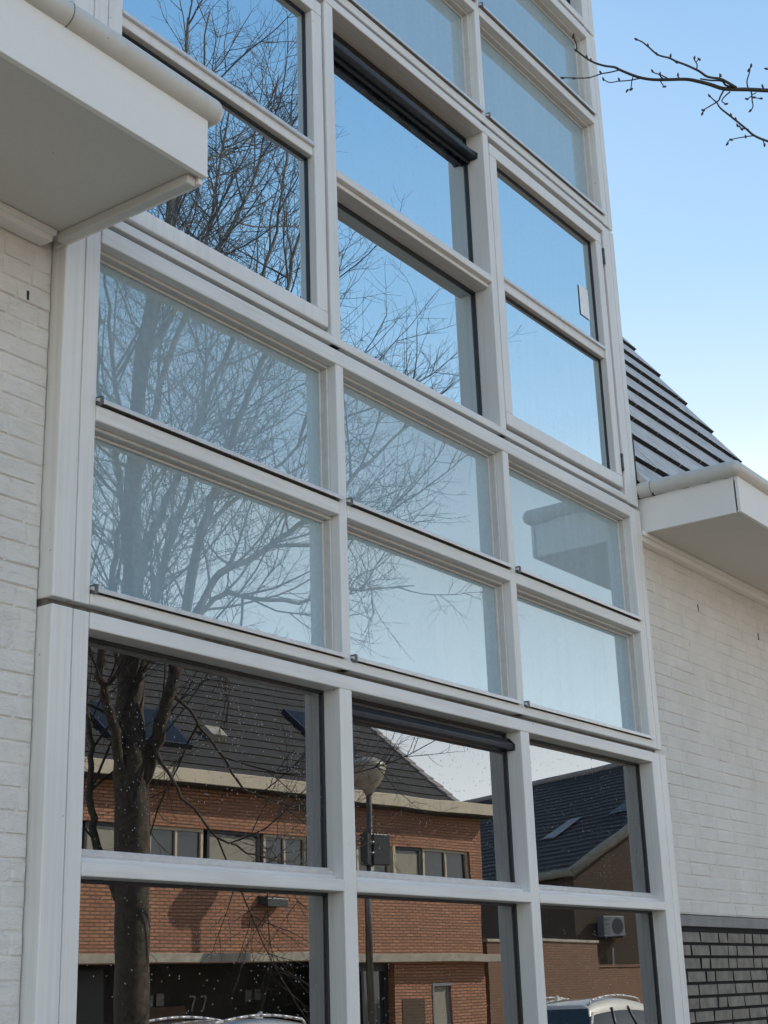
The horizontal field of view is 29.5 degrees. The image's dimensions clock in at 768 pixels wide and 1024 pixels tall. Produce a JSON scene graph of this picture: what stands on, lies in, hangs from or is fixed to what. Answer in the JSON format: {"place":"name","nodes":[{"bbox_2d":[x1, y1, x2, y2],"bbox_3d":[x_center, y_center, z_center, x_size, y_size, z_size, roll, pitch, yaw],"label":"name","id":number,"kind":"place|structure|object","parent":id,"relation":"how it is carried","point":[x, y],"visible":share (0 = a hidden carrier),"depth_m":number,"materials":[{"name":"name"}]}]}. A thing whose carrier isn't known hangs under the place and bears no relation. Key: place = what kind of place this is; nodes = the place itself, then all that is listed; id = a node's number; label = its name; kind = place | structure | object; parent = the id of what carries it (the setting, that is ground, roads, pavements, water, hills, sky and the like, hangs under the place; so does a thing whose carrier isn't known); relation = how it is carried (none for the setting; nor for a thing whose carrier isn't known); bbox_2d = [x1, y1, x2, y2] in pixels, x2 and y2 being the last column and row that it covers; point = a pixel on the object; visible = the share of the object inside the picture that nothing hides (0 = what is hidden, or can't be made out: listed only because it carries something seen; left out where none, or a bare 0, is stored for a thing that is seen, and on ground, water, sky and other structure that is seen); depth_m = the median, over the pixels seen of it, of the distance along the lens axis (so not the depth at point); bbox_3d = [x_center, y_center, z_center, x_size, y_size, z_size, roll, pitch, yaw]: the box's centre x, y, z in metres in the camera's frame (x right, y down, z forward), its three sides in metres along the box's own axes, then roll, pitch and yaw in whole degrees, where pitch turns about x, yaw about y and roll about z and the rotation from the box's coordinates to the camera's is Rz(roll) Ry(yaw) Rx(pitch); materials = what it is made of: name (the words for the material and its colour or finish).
{"place":"outdoors","nodes":[
{"label":"outdoors","id":0,"kind":"place"},
{"bbox_2d":[560,33,767,146],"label":"bare tree","id":1,"kind":"object","parent":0,"point":[730,86],"visible":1,"depth_m":2.10,"materials":[{"name":"brown plant"}]},
{"bbox_2d":[591,0,767,480],"label":"sky","id":2,"kind":"structure","parent":0,"point":[689,208],"materials":[{"name":"blue"}]},
{"bbox_2d":[622,336,767,1023],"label":"brick house","id":3,"kind":"structure","parent":0,"point":[702,495],"depth_m":7.63,"materials":[{"name":"white brick"}]},
{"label":"pavement","id":4,"kind":"structure","parent":0,"visible":0},
{"bbox_2d":[0,0,222,1023],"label":"brick house","id":5,"kind":"structure","parent":4,"relation":"on","point":[103,126],"depth_m":3.99,"materials":[{"name":"paint"}]},
{"bbox_2d":[18,0,689,1023],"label":"glazed bay","id":6,"kind":"object","parent":4,"relation":"on","point":[344,702],"visible":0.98,"depth_m":6.05,"materials":[{"name":"clear glass"}]},
{"bbox_2d":[80,879,330,1023],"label":"window","id":7,"kind":"structure","parent":6,"relation":"in","point":[325,895],"depth_m":4.66,"materials":[{"name":"black glass"}]},
{"bbox_2d":[81,637,332,874],"bbox_3d":[-0.535,0.789,4.510,0.040,0.646,1.168,-15,-22,33],"label":"window","id":8,"kind":"structure","parent":6,"relation":"in","point":[321,693],"depth_m":4.66,"materials":[{"name":"white wood"}]},
{"bbox_2d":[333,32,473,262],"bbox_3d":[0.060,-1.551,6.356,0.014,0.756,1.157,-15,-22,33],"label":"window","id":9,"kind":"structure","parent":6,"relation":"in","point":[379,148],"depth_m":6.38,"materials":[{"name":"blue glass"}]},
{"bbox_2d":[337,201,482,416],"bbox_3d":[0.086,-0.814,6.111,0.014,0.690,1.157,-15,-22,33],"label":"window","id":10,"kind":"structure","parent":6,"relation":"in","point":[397,308],"depth_m":6.14,"materials":[{"name":"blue glass"}]},
{"bbox_2d":[352,698,520,888],"bbox_3d":[0.184,1.081,5.464,0.040,0.646,1.153,-15,-22,33],"label":"window","id":11,"kind":"structure","parent":6,"relation":"in","point":[512,882],"depth_m":5.66,"materials":[{"name":"white wood"}]},
{"bbox_2d":[357,895,523,1023],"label":"window","id":12,"kind":"structure","parent":6,"relation":"in","point":[515,922],"depth_m":5.67,"materials":[{"name":"rubber"}]},
{"bbox_2d":[529,739,655,898],"bbox_3d":[0.898,1.372,6.413,0.040,0.646,1.158,-15,-22,33],"label":"window","id":13,"kind":"structure","parent":6,"relation":"in","point":[530,740],"depth_m":6.71,"materials":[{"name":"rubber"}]},
{"bbox_2d":[540,905,661,1023],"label":"window","id":14,"kind":"structure","parent":6,"relation":"in","point":[541,906],"depth_m":6.62,"materials":[{"name":"rubber"}]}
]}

